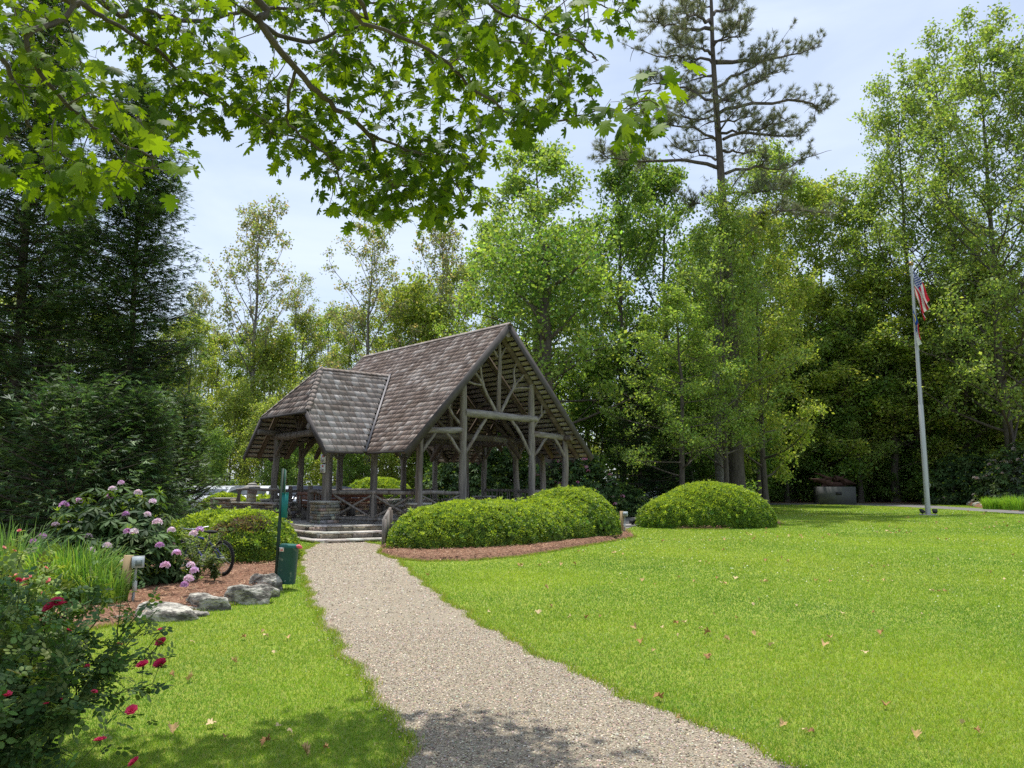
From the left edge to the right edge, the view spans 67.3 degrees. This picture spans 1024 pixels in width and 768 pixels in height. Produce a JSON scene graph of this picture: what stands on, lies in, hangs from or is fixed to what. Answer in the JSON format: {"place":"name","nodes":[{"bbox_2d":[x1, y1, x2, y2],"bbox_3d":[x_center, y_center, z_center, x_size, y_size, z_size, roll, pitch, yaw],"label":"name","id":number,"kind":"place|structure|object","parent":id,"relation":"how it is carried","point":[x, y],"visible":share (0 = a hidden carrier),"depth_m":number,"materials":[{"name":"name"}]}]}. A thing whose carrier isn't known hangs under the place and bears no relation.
{"place":"outdoors","nodes":[
{"label":"outdoors","id":0,"kind":"place"},
{"bbox_2d":[0,516,79,586],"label":"ornamental grass","id":1,"kind":"object","parent":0,"point":[18,545],"depth_m":10.52,"materials":[{"name":"green plant"}]},
{"bbox_2d":[9,532,149,603],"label":"ornamental grass","id":2,"kind":"object","parent":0,"point":[74,563],"depth_m":9.87,"materials":[{"name":"green plant"}]},
{"bbox_2d":[64,560,139,604],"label":"ornamental grass","id":3,"kind":"object","parent":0,"point":[116,584],"depth_m":9.64,"materials":[{"name":"green plant"}]},
{"bbox_2d":[16,487,952,509],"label":"ground","id":4,"kind":"structure","parent":0,"point":[865,505],"depth_m":59.07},
{"bbox_2d":[0,197,138,503],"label":"spruce tree","id":5,"kind":"object","parent":4,"relation":"on","point":[68,346],"visible":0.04,"depth_m":23.15,"materials":[{"name":"green plant"}]},
{"bbox_2d":[167,281,227,482],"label":"slender tree","id":6,"kind":"object","parent":4,"relation":"on","point":[202,297],"visible":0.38,"depth_m":59.32,"materials":[{"name":"green plant"}]},
{"bbox_2d":[160,312,236,481],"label":"broadleaf tree","id":7,"kind":"object","parent":4,"relation":"on","point":[200,328],"visible":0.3,"depth_m":52.48,"materials":[{"name":"green plant"}]},
{"bbox_2d":[177,330,247,482],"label":"broadleaf tree","id":8,"kind":"object","parent":4,"relation":"on","point":[225,341],"visible":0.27,"depth_m":56.33,"materials":[{"name":"green plant"}]},
{"bbox_2d":[204,327,280,485],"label":"broadleaf tree","id":9,"kind":"object","parent":4,"relation":"on","point":[241,342],"visible":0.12,"depth_m":57.34,"materials":[{"name":"green plant"}]},
{"bbox_2d":[210,487,278,512],"bbox_3d":[-8.806,4.139,25.435,2.715,1.453,0.575,-3,-8,22],"label":"picnic table","id":10,"kind":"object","parent":4,"relation":"on","point":[232,503],"depth_m":25.30,"materials":[{"name":"grey wood"}]},
{"bbox_2d":[200,192,305,477],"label":"slender tree","id":11,"kind":"object","parent":4,"relation":"on","point":[258,229],"visible":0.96,"depth_m":50.64,"materials":[{"name":"green plant"}]},
{"bbox_2d":[223,318,316,483],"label":"understory tree","id":12,"kind":"object","parent":4,"relation":"on","point":[271,362],"visible":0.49,"depth_m":50.10,"materials":[{"name":"green plant"}]},
{"bbox_2d":[251,271,336,399],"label":"slender tree","id":13,"kind":"object","parent":4,"relation":"on","point":[300,304],"visible":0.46,"depth_m":56.78,"materials":[{"name":"green plant"}]},
{"bbox_2d":[261,309,329,470],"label":"broadleaf tree","id":14,"kind":"object","parent":4,"relation":"on","point":[314,367],"visible":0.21,"depth_m":57.53,"materials":[{"name":"green plant"}]},
{"bbox_2d":[279,302,364,389],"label":"broadleaf tree","id":15,"kind":"object","parent":4,"relation":"on","point":[326,333],"visible":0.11,"depth_m":60.68,"materials":[{"name":"green plant"}]},
{"bbox_2d":[308,306,372,471],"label":"broadleaf tree","id":16,"kind":"object","parent":4,"relation":"on","point":[346,349],"visible":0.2,"depth_m":55.11,"materials":[{"name":"green plant"}]},
{"bbox_2d":[333,453,379,486],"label":"understory tree","id":17,"kind":"object","parent":4,"relation":"on","point":[353,463],"visible":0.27,"depth_m":41.75,"materials":[{"name":"green plant"}]},
{"bbox_2d":[354,280,434,480],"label":"broadleaf tree","id":18,"kind":"object","parent":4,"relation":"on","point":[379,322],"visible":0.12,"depth_m":58.53,"materials":[{"name":"green plant"}]},
{"bbox_2d":[357,265,458,496],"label":"understory tree","id":19,"kind":"object","parent":4,"relation":"on","point":[422,311],"visible":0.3,"depth_m":50.00,"materials":[{"name":"green plant"}]},
{"bbox_2d":[406,215,486,340],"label":"slender tree","id":20,"kind":"object","parent":4,"relation":"on","point":[437,237],"visible":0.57,"depth_m":53.08,"materials":[{"name":"green plant"}]},
{"bbox_2d":[413,259,485,495],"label":"broadleaf tree","id":21,"kind":"object","parent":4,"relation":"on","point":[459,288],"visible":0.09,"depth_m":57.81,"materials":[{"name":"green plant"}]},
{"bbox_2d":[438,208,628,476],"bbox_3d":[1.199,-1.342,41.313,10.262,16.571,10.400,0,-7,0],"label":"broadleaf tree","id":22,"kind":"object","parent":4,"relation":"on","point":[536,457],"visible":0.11,"depth_m":41.31,"materials":[{"name":"green plant"}]},
{"bbox_2d":[437,176,651,488],"bbox_3d":[1.348,-1.838,35.661,10.330,16.127,11.014,0,-7,0],"label":"broadleaf tree","id":23,"kind":"object","parent":4,"relation":"on","point":[544,286],"visible":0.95,"depth_m":35.76,"materials":[{"name":"green plant"}]},
{"bbox_2d":[520,455,630,516],"bbox_3d":[2.850,4.663,35.230,5.228,3.271,4.151,0,-7,0],"label":"rhododendron","id":24,"kind":"object","parent":4,"relation":"on","point":[607,491],"visible":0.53,"depth_m":34.53,"materials":[{"name":"green plant"}]},
{"bbox_2d":[439,137,713,432],"bbox_3d":[2.842,-3.727,40.345,14.907,20.884,13.455,-2,-8,15],"label":"broadleaf tree","id":25,"kind":"object","parent":4,"relation":"on","point":[550,161],"visible":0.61,"depth_m":39.35,"materials":[{"name":"green plant"}]},
{"bbox_2d":[613,483,651,516],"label":"rhododendron","id":26,"kind":"object","parent":4,"relation":"on","point":[633,497],"visible":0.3,"depth_m":35.99,"materials":[{"name":"green plant"}]},
{"bbox_2d":[632,412,709,497],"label":"hemlock tree","id":27,"kind":"object","parent":4,"relation":"on","point":[667,457],"visible":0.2,"depth_m":41.60,"materials":[{"name":"green plant"}]},
{"bbox_2d":[601,152,763,452],"bbox_3d":[10.501,-4.167,53.221,11.107,25.025,11.772,4,-8,-26],"label":"broadleaf tree","id":28,"kind":"object","parent":4,"relation":"on","point":[675,176],"visible":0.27,"depth_m":53.34,"materials":[{"name":"green plant"}]},
{"bbox_2d":[627,350,761,492],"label":"understory tree","id":29,"kind":"object","parent":4,"relation":"on","point":[709,454],"visible":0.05,"depth_m":50.66,"materials":[{"name":"green plant"}]},
{"bbox_2d":[618,193,812,482],"bbox_3d":[11.285,-1.670,44.128,10.317,17.937,10.828,5,-9,-36],"label":"broadleaf tree","id":30,"kind":"object","parent":4,"relation":"on","point":[719,473],"visible":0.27,"depth_m":43.67,"materials":[{"name":"green plant"}]},
{"bbox_2d":[693,362,808,489],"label":"understory tree","id":31,"kind":"object","parent":4,"relation":"on","point":[767,464],"visible":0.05,"depth_m":55.44,"materials":[{"name":"green plant"}]},
{"bbox_2d":[770,500,922,502],"bbox_3d":[38.983,10.989,73.236,56.984,0.001,24.614,1,-7,-11],"label":"mulch bed","id":32,"kind":"object","parent":4,"relation":"on","point":[799,501],"visible":0.11,"depth_m":61.79,"materials":[{"name":"brown wood"}]},
{"bbox_2d":[756,318,840,501],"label":"broadleaf tree","id":33,"kind":"object","parent":32,"relation":"on","point":[802,453],"visible":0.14,"depth_m":62.06,"materials":[{"name":"green plant"}]},
{"bbox_2d":[727,137,878,501],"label":"broadleaf tree","id":34,"kind":"object","parent":32,"relation":"on","point":[789,192],"visible":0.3,"depth_m":66.16,"materials":[{"name":"green plant"}]},
{"bbox_2d":[771,324,861,501],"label":"understory tree","id":35,"kind":"object","parent":32,"relation":"on","point":[803,491],"visible":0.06,"depth_m":63.34,"materials":[{"name":"green plant"}]},
{"bbox_2d":[773,371,866,497],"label":"understory tree","id":36,"kind":"object","parent":32,"relation":"on","point":[811,464],"visible":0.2,"depth_m":61.95,"materials":[{"name":"green plant"}]},
{"bbox_2d":[761,168,911,434],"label":"broadleaf tree","id":37,"kind":"object","parent":32,"relation":"on","point":[817,197],"visible":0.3,"depth_m":67.07,"materials":[{"name":"green plant"}]},
{"bbox_2d":[767,277,918,483],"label":"broadleaf tree","id":38,"kind":"object","parent":32,"relation":"on","point":[828,298],"visible":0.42,"depth_m":61.44,"materials":[{"name":"green plant"}]},
{"bbox_2d":[778,320,911,501],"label":"understory tree","id":39,"kind":"object","parent":32,"relation":"on","point":[849,469],"visible":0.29,"depth_m":61.38,"materials":[{"name":"green plant"}]},
{"bbox_2d":[796,315,917,501],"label":"broadleaf tree","id":40,"kind":"object","parent":32,"relation":"on","point":[876,459],"visible":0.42,"depth_m":61.91,"materials":[{"name":"green plant"}]},
{"bbox_2d":[811,153,958,501],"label":"broadleaf tree","id":41,"kind":"object","parent":32,"relation":"on","point":[862,201],"visible":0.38,"depth_m":66.33,"materials":[{"name":"green plant"}]},
{"bbox_2d":[806,262,975,501],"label":"broadleaf tree","id":42,"kind":"object","parent":32,"relation":"on","point":[859,292],"visible":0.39,"depth_m":62.07,"materials":[{"name":"green plant"}]},
{"bbox_2d":[830,346,958,501],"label":"understory tree","id":43,"kind":"object","parent":32,"relation":"on","point":[915,488],"visible":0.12,"depth_m":62.38,"materials":[{"name":"green plant"}]},
{"bbox_2d":[823,70,998,501],"bbox_3d":[33.170,-9.329,65.120,14.080,38.261,14.174,-4,-8,30],"label":"broadleaf tree","id":44,"kind":"object","parent":32,"relation":"on","point":[882,227],"visible":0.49,"depth_m":63.79,"materials":[{"name":"green plant"}]},
{"bbox_2d":[866,379,962,491],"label":"understory tree","id":45,"kind":"object","parent":32,"relation":"on","point":[909,470],"visible":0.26,"depth_m":62.72,"materials":[{"name":"green plant"}]},
{"bbox_2d":[847,17,1023,493],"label":"broadleaf tree","id":46,"kind":"object","parent":32,"relation":"on","point":[918,66],"visible":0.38,"depth_m":63.58,"materials":[{"name":"green plant"}]},
{"bbox_2d":[875,285,1022,498],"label":"broadleaf tree","id":47,"kind":"object","parent":32,"relation":"on","point":[902,421],"visible":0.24,"depth_m":61.88,"materials":[{"name":"green plant"}]},
{"bbox_2d":[896,258,1023,472],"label":"broadleaf tree","id":48,"kind":"object","parent":32,"relation":"on","point":[946,422],"visible":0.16,"depth_m":61.14,"materials":[{"name":"green plant"}]},
{"bbox_2d":[916,219,1022,454],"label":"broadleaf tree","id":49,"kind":"object","parent":32,"relation":"on","point":[971,236],"visible":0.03,"depth_m":66.02,"materials":[{"name":"green plant"}]},
{"bbox_2d":[928,377,1023,485],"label":"understory tree","id":50,"kind":"object","parent":32,"relation":"on","point":[964,440],"visible":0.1,"depth_m":61.77,"materials":[{"name":"green plant"}]},
{"bbox_2d":[941,277,1023,455],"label":"broadleaf tree","id":51,"kind":"object","parent":4,"relation":"on","point":[1006,369],"visible":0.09,"depth_m":62.09,"materials":[{"name":"green plant"}]},
{"bbox_2d":[0,0,1023,485],"label":"sky","id":52,"kind":"structure","parent":0,"point":[861,35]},
{"bbox_2d":[1,504,1023,767],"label":"lawn","id":53,"kind":"structure","parent":0,"point":[602,653],"depth_m":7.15,"materials":[{"name":"plant"}]},
{"bbox_2d":[0,529,68,643],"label":"rose bush","id":54,"kind":"object","parent":53,"relation":"on","point":[44,581],"visible":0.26,"depth_m":7.41,"materials":[{"name":"green plant"}]},
{"bbox_2d":[0,552,176,767],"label":"rose bush","id":55,"kind":"object","parent":53,"relation":"on","point":[31,696],"visible":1,"depth_m":4.11,"materials":[{"name":"green plant"}]},
{"bbox_2d":[27,543,274,628],"bbox_3d":[-10.181,3.367,14.239,13.655,0.130,15.069,0,-7,0],"label":"mulch bed","id":56,"kind":"object","parent":53,"relation":"on","point":[200,582],"visible":0.02,"depth_m":11.01,"materials":[{"name":"brown wood"}]},
{"bbox_2d":[0,0,105,543],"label":"spruce tree","id":57,"kind":"object","parent":56,"relation":"on","point":[22,225],"visible":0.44,"depth_m":18.75,"materials":[{"name":"green plant"}]},
{"bbox_2d":[0,358,191,554],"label":"spruce tree","id":58,"kind":"object","parent":56,"relation":"on","point":[52,449],"visible":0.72,"depth_m":15.97,"materials":[{"name":"green plant"}]},
{"bbox_2d":[29,480,203,588],"bbox_3d":[-5.801,2.375,11.700,3.086,1.816,2.942,0,-7,0],"label":"rhododendron","id":59,"kind":"object","parent":56,"relation":"on","point":[132,526],"visible":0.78,"depth_m":11.44,"materials":[{"name":"green plant"}]},
{"bbox_2d":[18,67,221,519],"bbox_3d":[-10.132,-1.997,20.419,4.904,13.480,4.900,0,-7,0],"label":"spruce tree","id":60,"kind":"object","parent":56,"relation":"on","point":[138,265],"visible":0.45,"depth_m":20.18,"materials":[{"name":"green plant"}]},
{"bbox_2d":[55,379,202,540],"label":"spruce tree","id":61,"kind":"object","parent":56,"relation":"on","point":[152,432],"visible":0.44,"depth_m":17.36,"materials":[{"name":"green plant"}]},
{"bbox_2d":[120,555,144,600],"bbox_3d":[-4.928,2.603,9.933,0.295,0.767,0.166,3,-8,-24],"label":"outlet post","id":62,"kind":"object","parent":56,"relation":"on","point":[130,562],"visible":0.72,"depth_m":9.93,"materials":[{"name":"beige wood"}]},
{"bbox_2d":[134,601,197,621],"bbox_3d":[-4.072,2.774,9.023,0.775,0.410,0.353,3,-13,0],"label":"rock","id":63,"kind":"object","parent":56,"relation":"on","point":[171,612],"visible":0.48,"depth_m":8.93,"materials":[{"name":"grey stone"}]},
{"bbox_2d":[150,385,237,519],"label":"spruce tree","id":64,"kind":"object","parent":56,"relation":"on","point":[195,411],"visible":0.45,"depth_m":21.88,"materials":[{"name":"green plant"}]},
{"bbox_2d":[177,525,220,579],"bbox_3d":[-4.967,2.590,11.847,0.628,0.878,0.750,-5,-9,36],"label":"leafy weed","id":65,"kind":"object","parent":56,"relation":"on","point":[193,549],"visible":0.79,"depth_m":11.84,"materials":[{"name":"green plant"}]},
{"bbox_2d":[180,526,234,576],"bbox_3d":[-5.064,2.770,12.748,1.351,0.776,0.547,-4,-8,30],"label":"bicycle","id":66,"kind":"object","parent":56,"relation":"on","point":[231,549],"visible":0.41,"depth_m":12.63,"materials":[{"name":"metal"}]},
{"bbox_2d":[186,592,231,610],"bbox_3d":[-3.826,2.872,9.720,0.662,0.427,0.329,4,-7,1],"label":"rock","id":67,"kind":"object","parent":56,"relation":"on","point":[208,602],"visible":0.46,"depth_m":9.64,"materials":[{"name":"grey stone"}]},
{"bbox_2d":[168,505,303,563],"bbox_3d":[-5.851,3.547,16.072,3.602,2.014,2.432,-7,-10,42],"label":"hedge","id":68,"kind":"object","parent":56,"relation":"on","point":[250,534],"visible":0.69,"depth_m":15.05,"materials":[{"name":"green plant"}]},
{"bbox_2d":[223,584,273,604],"bbox_3d":[-3.559,2.926,10.239,0.726,0.468,0.390,-2,-20,0],"label":"rock","id":69,"kind":"object","parent":56,"relation":"on","point":[241,594],"visible":0.61,"depth_m":10.12,"materials":[{"name":"grey stone"}]},
{"bbox_2d":[274,468,301,584],"bbox_3d":[-3.385,2.249,11.709,0.434,1.916,0.312,0,-7,0],"label":"pet waste station","id":70,"kind":"object","parent":53,"relation":"on","point":[286,560],"visible":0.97,"depth_m":11.59,"materials":[{"name":"paint"}]},
{"bbox_2d":[0,0,707,239],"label":"maple tree","id":71,"kind":"object","parent":53,"relation":"on","point":[80,177],"visible":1,"depth_m":5.42,"materials":[{"name":"green plant"}]},
{"bbox_2d":[51,520,783,627],"bbox_3d":[-2.574,4.472,23.026,13.962,0.189,34.814,-5,-9,35],"label":"pine straw","id":72,"kind":"object","parent":53,"relation":"on","point":[271,566],"visible":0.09,"depth_m":13.24,"materials":[{"name":"brown plant"}]},
{"bbox_2d":[243,322,593,542],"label":"pavilion","id":73,"kind":"structure","parent":53,"relation":"on","point":[464,399],"depth_m":25.36,"materials":[{"name":"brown wood"}]},
{"bbox_2d":[382,531,633,561],"bbox_3d":[0.234,4.539,23.455,7.246,0.146,15.802,0,-7,0],"label":"mulch bed","id":74,"kind":"object","parent":53,"relation":"on","point":[528,550],"visible":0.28,"depth_m":17.03,"materials":[{"name":"brown wood"}]},
{"bbox_2d":[383,484,622,548],"bbox_3d":[0.062,4.082,20.602,3.375,2.848,8.324,-6,-9,38],"label":"hedge","id":75,"kind":"object","parent":74,"relation":"on","point":[559,513],"visible":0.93,"depth_m":18.73,"materials":[{"name":"green plant"}]},
{"bbox_2d":[594,336,678,508],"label":"hemlock tree","id":76,"kind":"object","parent":53,"relation":"on","point":[644,480],"visible":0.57,"depth_m":39.73,"materials":[{"name":"green plant"}]},
{"bbox_2d":[596,279,769,485],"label":"broadleaf tree","id":77,"kind":"object","parent":53,"relation":"on","point":[672,300],"visible":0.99,"depth_m":36.89,"materials":[{"name":"green plant"}]},
{"bbox_2d":[635,479,777,528],"bbox_3d":[7.082,5.071,28.532,5.296,3.103,4.339,0,-7,0],"label":"hedge","id":78,"kind":"object","parent":53,"relation":"on","point":[709,503],"visible":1,"depth_m":27.02,"materials":[{"name":"green plant"}]},
{"bbox_2d":[586,0,847,487],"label":"pine tree","id":79,"kind":"object","parent":53,"relation":"on","point":[735,458],"visible":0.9,"depth_m":43.96,"materials":[{"name":"green plant"}]},
{"bbox_2d":[653,176,810,482],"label":"broadleaf tree","id":80,"kind":"object","parent":53,"relation":"on","point":[732,226],"visible":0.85,"depth_m":39.95,"materials":[{"name":"green plant"}]},
{"bbox_2d":[682,198,834,503],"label":"broadleaf tree","id":81,"kind":"object","parent":53,"relation":"on","point":[775,335],"visible":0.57,"depth_m":43.97,"materials":[{"name":"green plant"}]},
{"bbox_2d":[908,261,936,515],"bbox_3d":[20.505,0.087,38.703,0.840,12.863,0.840,0,-7,0],"label":"flagpole","id":82,"kind":"object","parent":53,"relation":"on","point":[926,484],"visible":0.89,"depth_m":38.39,"materials":[{"name":"silver metal"}]},
{"bbox_2d":[299,542,806,767],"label":"gravel path","id":83,"kind":"structure","parent":0,"point":[418,602],"depth_m":5.70,"materials":[{"name":"beige gravel"}]},
{"bbox_2d":[691,205,820,497],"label":"broadleaf tree","id":84,"kind":"object","parent":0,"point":[787,290],"visible":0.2,"depth_m":55.40,"materials":[{"name":"green plant"}]},
{"bbox_2d":[619,503,1023,527],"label":"walkway","id":85,"kind":"structure","parent":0,"point":[627,518],"depth_m":49.34,"materials":[{"name":"concrete"}]},
{"bbox_2d":[552,144,700,481],"bbox_3d":[6.785,-3.957,46.898,9.954,23.000,9.392,0,-7,-1],"label":"broadleaf tree","id":86,"kind":"object","parent":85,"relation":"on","point":[619,181],"visible":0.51,"depth_m":46.66,"materials":[{"name":"green plant"}]},
{"bbox_2d":[813,487,856,504],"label":"utility box","id":87,"kind":"structure","parent":85,"relation":"on","point":[835,495],"depth_m":55.92,"materials":[{"name":"grey metal"}]},
{"label":"lawn","id":88,"kind":"structure","parent":0,"visible":0},
{"bbox_2d":[872,0,1023,494],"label":"broadleaf tree","id":89,"kind":"object","parent":88,"relation":"on","point":[997,328],"visible":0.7,"depth_m":56.96,"materials":[{"name":"green plant"}]},
{"bbox_2d":[928,37,1023,425],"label":"broadleaf tree","id":90,"kind":"object","parent":88,"relation":"on","point":[1001,284],"visible":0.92,"depth_m":54.59,"materials":[{"name":"green plant"}]},
{"bbox_2d":[968,502,1018,510],"bbox_3d":[32.672,7.859,49.780,6.594,0.250,19.294,-5,-9,36],"label":"mulch bed","id":91,"kind":"object","parent":88,"relation":"on","point":[976,505],"visible":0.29,"depth_m":49.87,"materials":[{"name":"brown wood"}]},
{"bbox_2d":[916,447,1021,504],"bbox_3d":[33.732,6.894,56.636,7.652,4.508,4.604,0,-7,0],"label":"rhododendron","id":92,"kind":"object","parent":91,"relation":"on","point":[965,467],"visible":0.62,"depth_m":55.71,"materials":[{"name":"green plant"}]},
{"bbox_2d":[971,439,1023,502],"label":"rhododendron","id":93,"kind":"object","parent":91,"relation":"on","point":[999,475],"visible":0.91,"depth_m":51.34,"materials":[{"name":"green plant"}]},
{"label":"parking lot","id":94,"kind":"structure","parent":0,"visible":0},
{"bbox_2d":[186,426,239,485],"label":"understory tree","id":95,"kind":"object","parent":94,"relation":"on","point":[223,451],"visible":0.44,"depth_m":41.42,"materials":[{"name":"green plant"}]},
{"bbox_2d":[200,379,266,485],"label":"understory tree","id":96,"kind":"object","parent":94,"relation":"on","point":[236,404],"visible":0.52,"depth_m":45.81,"materials":[{"name":"green plant"}]},
{"bbox_2d":[229,394,294,487],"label":"understory tree","id":97,"kind":"object","parent":94,"relation":"on","point":[262,409],"visible":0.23,"depth_m":42.55,"materials":[{"name":"green plant"}]},
{"bbox_2d":[253,443,313,488],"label":"understory tree","id":98,"kind":"object","parent":94,"relation":"on","point":[291,480],"visible":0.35,"depth_m":41.13,"materials":[{"name":"green plant"}]},
{"bbox_2d":[319,213,421,476],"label":"slender tree","id":99,"kind":"object","parent":94,"relation":"on","point":[370,289],"visible":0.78,"depth_m":48.42,"materials":[{"name":"green plant"}]},
{"bbox_2d":[344,453,406,482],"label":"understory tree","id":100,"kind":"object","parent":94,"relation":"on","point":[387,457],"visible":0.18,"depth_m":43.19,"materials":[{"name":"green plant"}]},
{"bbox_2d":[348,476,414,498],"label":"hedge","id":101,"kind":"object","parent":94,"relation":"on","point":[385,483],"visible":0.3,"depth_m":36.87,"materials":[{"name":"green plant"}]},
{"bbox_2d":[422,447,535,501],"bbox_3d":[-1.502,4.711,38.217,7.118,4.024,3.772,0,-7,0],"label":"rhododendron","id":102,"kind":"object","parent":94,"relation":"on","point":[446,482],"visible":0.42,"depth_m":37.52,"materials":[{"name":"green plant"}]},
{"bbox_2d":[430,209,553,491],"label":"broadleaf tree","id":103,"kind":"object","parent":94,"relation":"on","point":[482,225],"visible":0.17,"depth_m":46.66,"materials":[{"name":"green plant"}]},
{"bbox_2d":[552,248,618,483],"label":"broadleaf tree","id":104,"kind":"object","parent":94,"relation":"on","point":[595,447],"visible":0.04,"depth_m":50.30,"materials":[{"name":"green plant"}]},
{"bbox_2d":[559,330,669,491],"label":"understory tree","id":105,"kind":"object","parent":94,"relation":"on","point":[588,423],"visible":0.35,"depth_m":45.03,"materials":[{"name":"green plant"}]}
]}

